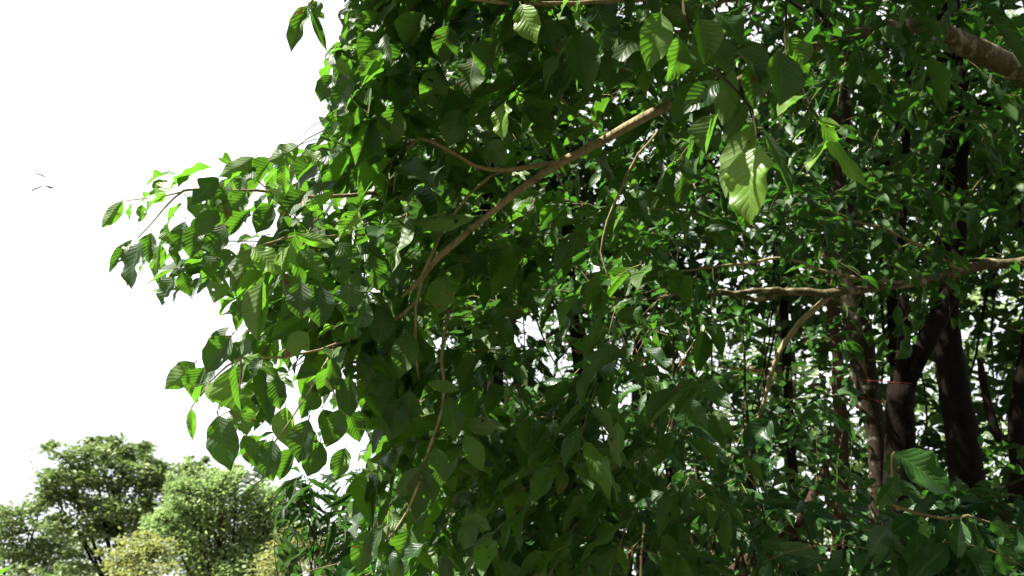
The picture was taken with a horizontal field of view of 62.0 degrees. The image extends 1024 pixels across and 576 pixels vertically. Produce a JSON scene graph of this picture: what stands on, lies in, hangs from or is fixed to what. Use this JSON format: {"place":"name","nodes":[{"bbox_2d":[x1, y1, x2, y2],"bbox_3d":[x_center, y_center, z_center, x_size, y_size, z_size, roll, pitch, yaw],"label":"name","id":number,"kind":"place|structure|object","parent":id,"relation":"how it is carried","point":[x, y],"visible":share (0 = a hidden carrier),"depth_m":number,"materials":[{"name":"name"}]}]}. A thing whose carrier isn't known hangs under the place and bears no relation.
{"place":"outdoors","nodes":[
{"label":"outdoors","id":0,"kind":"place"},
{"bbox_2d":[0,0,1023,575],"label":"sky","id":1,"kind":"structure","parent":0,"point":[97,97],"materials":[{"name":"white"}]},
{"bbox_2d":[639,458,889,575],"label":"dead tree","id":2,"kind":"object","parent":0,"point":[798,524],"visible":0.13,"depth_m":7.29,"materials":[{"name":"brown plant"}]},
{"bbox_2d":[833,421,1023,575],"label":"shrub","id":3,"kind":"object","parent":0,"point":[1003,515],"visible":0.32,"depth_m":6.76,"materials":[{"name":"green plant"}]},
{"bbox_3d":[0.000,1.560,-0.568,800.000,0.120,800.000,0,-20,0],"label":"ground","id":4,"kind":"structure","parent":0,"visible":0},
{"bbox_2d":[0,566,10,574],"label":"broad leaved plant","id":5,"kind":"object","parent":4,"relation":"on","point":[2,570],"visible":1,"depth_m":2.56,"materials":[{"name":"green plant"}]},
{"bbox_2d":[0,499,112,575],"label":"distant tree","id":6,"kind":"object","parent":4,"relation":"on","point":[45,549],"visible":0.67,"depth_m":41.39,"materials":[{"name":"green plant"}]},
{"bbox_2d":[0,432,211,575],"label":"distant tree","id":7,"kind":"object","parent":4,"relation":"on","point":[109,514],"visible":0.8,"depth_m":35.09,"materials":[{"name":"green plant"}]},
{"bbox_2d":[91,526,185,575],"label":"distant tree","id":8,"kind":"object","parent":4,"relation":"on","point":[133,554],"visible":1,"depth_m":25.58,"materials":[{"name":"green plant"}]},
{"bbox_2d":[125,454,308,575],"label":"distant tree","id":9,"kind":"object","parent":4,"relation":"on","point":[195,501],"visible":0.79,"depth_m":29.31,"materials":[{"name":"green plant"}]},
{"bbox_2d":[242,520,342,575],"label":"distant tree","id":10,"kind":"object","parent":4,"relation":"on","point":[272,571],"visible":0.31,"depth_m":21.83,"materials":[{"name":"green plant"}]},
{"bbox_2d":[270,466,389,575],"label":"narrow leaved shrub","id":11,"kind":"object","parent":4,"relation":"on","point":[295,507],"visible":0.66,"depth_m":4.97,"materials":[{"name":"green plant"}]},
{"bbox_2d":[292,434,661,575],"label":"shrub","id":12,"kind":"object","parent":4,"relation":"on","point":[345,567],"visible":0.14,"depth_m":4.34,"materials":[{"name":"green plant"}]},
{"bbox_2d":[385,4,643,531],"bbox_3d":[1.127,-3.277,9.915,5.816,16.265,8.058,0,-20,0],"label":"forest tree","id":13,"kind":"object","parent":4,"relation":"on","point":[498,379],"visible":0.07,"depth_m":9.78,"materials":[{"name":"green plant"}]},
{"bbox_2d":[386,3,686,525],"bbox_3d":[0.928,-5.015,17.428,7.848,24.675,11.113,0,-20,0],"label":"forest tree","id":14,"kind":"object","parent":4,"relation":"on","point":[536,319],"depth_m":17.49,"materials":[{"name":"green plant"}]},
{"bbox_2d":[102,0,1023,575],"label":"broadleaf tree","id":15,"kind":"object","parent":4,"relation":"on","point":[332,320],"visible":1,"depth_m":3.40,"materials":[{"name":"green plant"}]},
{"bbox_2d":[3,159,119,201],"bbox_3d":[-1.860,-0.507,2.897,1.082,0.402,0.022,2,-20,-7],"label":"silk thread","id":16,"kind":"object","parent":15,"relation":"attached to","point":[59,184],"visible":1,"depth_m":2.88},
{"bbox_2d":[384,1,769,575],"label":"forest tree","id":17,"kind":"object","parent":4,"relation":"on","point":[585,195],"visible":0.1,"depth_m":10.94,"materials":[{"name":"green plant"}]},
{"bbox_2d":[449,229,763,575],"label":"tree","id":18,"kind":"object","parent":4,"relation":"on","point":[683,347],"visible":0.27,"depth_m":6.29,"materials":[{"name":"green plant"}]},
{"bbox_2d":[424,372,809,575],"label":"shrub","id":19,"kind":"object","parent":4,"relation":"on","point":[699,529],"visible":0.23,"depth_m":5.12,"materials":[{"name":"green plant"}]},
{"bbox_2d":[477,43,805,575],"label":"forest tree","id":20,"kind":"object","parent":4,"relation":"on","point":[729,342],"visible":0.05,"depth_m":19.48,"materials":[{"name":"green plant"}]},
{"bbox_2d":[532,106,860,569],"bbox_3d":[1.335,1.156,6.408,2.749,5.516,2.358,0,-20,0],"label":"tree","id":21,"kind":"object","parent":4,"relation":"on","point":[596,176],"visible":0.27,"depth_m":6.63,"materials":[{"name":"green plant"}]},
{"bbox_2d":[423,1,1023,575],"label":"wood","id":22,"kind":"object","parent":4,"relation":"on","point":[751,271],"depth_m":30.15,"materials":[{"name":"green plant"}]},
{"bbox_2d":[580,371,893,575],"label":"shrub","id":23,"kind":"object","parent":4,"relation":"on","point":[758,433],"visible":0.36,"depth_m":5.69,"materials":[{"name":"green plant"}]},
{"bbox_2d":[567,0,913,575],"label":"forest tree","id":24,"kind":"object","parent":4,"relation":"on","point":[791,463],"visible":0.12,"depth_m":11.82,"materials":[{"name":"green plant"}]},
{"bbox_2d":[540,0,1023,473],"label":"forest tree","id":25,"kind":"object","parent":4,"relation":"on","point":[881,283],"visible":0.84,"depth_m":5.98,"materials":[{"name":"green plant"}]},
{"bbox_2d":[636,31,944,574],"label":"forest tree","id":26,"kind":"object","parent":4,"relation":"on","point":[918,408],"visible":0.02,"depth_m":20.45,"materials":[{"name":"green plant"}]},
{"bbox_2d":[683,99,922,575],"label":"forest tree","id":27,"kind":"object","parent":4,"relation":"on","point":[832,309],"visible":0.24,"depth_m":9.45,"materials":[{"name":"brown plant"}]},
{"bbox_2d":[671,438,956,575],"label":"shrub","id":28,"kind":"object","parent":4,"relation":"on","point":[766,541],"visible":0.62,"depth_m":4.75,"materials":[{"name":"green plant"}]},
{"bbox_2d":[676,312,968,575],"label":"tree","id":29,"kind":"object","parent":4,"relation":"on","point":[814,331],"visible":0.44,"depth_m":7.54,"materials":[{"name":"green plant"}]},
{"bbox_2d":[655,0,1022,575],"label":"forest tree","id":30,"kind":"object","parent":4,"relation":"on","point":[869,408],"visible":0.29,"depth_m":7.95,"materials":[{"name":"green plant"}]},
{"bbox_2d":[422,300,884,402],"bbox_3d":[1.323,0.635,6.138,0.708,0.452,5.718,-18,-27,41],"label":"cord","id":31,"kind":"object","parent":30,"relation":"attached to","point":[675,360],"visible":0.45,"depth_m":6.46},
{"bbox_2d":[702,0,1023,574],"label":"forest tree","id":32,"kind":"object","parent":4,"relation":"on","point":[883,320],"visible":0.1,"depth_m":13.12,"materials":[{"name":"green plant"}]},
{"bbox_2d":[738,0,1023,556],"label":"forest tree","id":33,"kind":"object","parent":4,"relation":"on","point":[900,432],"visible":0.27,"depth_m":7.62,"materials":[{"name":"green plant"}]},
{"bbox_2d":[424,315,910,383],"bbox_3d":[1.399,0.590,6.214,5.550,0.523,0.723,16,-25,-37],"label":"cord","id":34,"kind":"object","parent":33,"relation":"attached to","point":[684,363],"visible":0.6,"depth_m":6.89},
{"bbox_2d":[759,448,1023,575],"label":"shrub","id":35,"kind":"object","parent":4,"relation":"on","point":[971,547],"visible":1,"depth_m":3.38,"materials":[{"name":"green plant"}]},
{"bbox_2d":[790,80,1023,572],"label":"forest tree","id":36,"kind":"object","parent":4,"relation":"on","point":[971,352],"visible":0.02,"depth_m":21.75,"materials":[{"name":"green plant"}]},
{"bbox_2d":[817,0,1023,574],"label":"forest tree","id":37,"kind":"object","parent":4,"relation":"on","point":[965,464],"visible":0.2,"depth_m":9.11,"materials":[{"name":"green plant"}]},
{"bbox_2d":[851,0,1023,574],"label":"forest tree","id":38,"kind":"object","parent":4,"relation":"on","point":[976,333],"visible":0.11,"depth_m":12.69,"materials":[{"name":"green plant"}]},
{"bbox_2d":[899,4,1023,540],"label":"forest tree","id":39,"kind":"object","parent":4,"relation":"on","point":[1011,299],"visible":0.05,"depth_m":20.31,"materials":[{"name":"green plant"}]},
{"bbox_2d":[908,28,1023,575],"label":"forest tree","id":40,"kind":"object","parent":4,"relation":"on","point":[1015,434],"visible":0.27,"depth_m":8.62,"materials":[{"name":"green plant"}]},
{"bbox_2d":[927,0,1023,501],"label":"forest tree","id":41,"kind":"object","parent":4,"relation":"on","point":[1007,385],"visible":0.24,"depth_m":12.25,"materials":[{"name":"green plant"}]}
]}

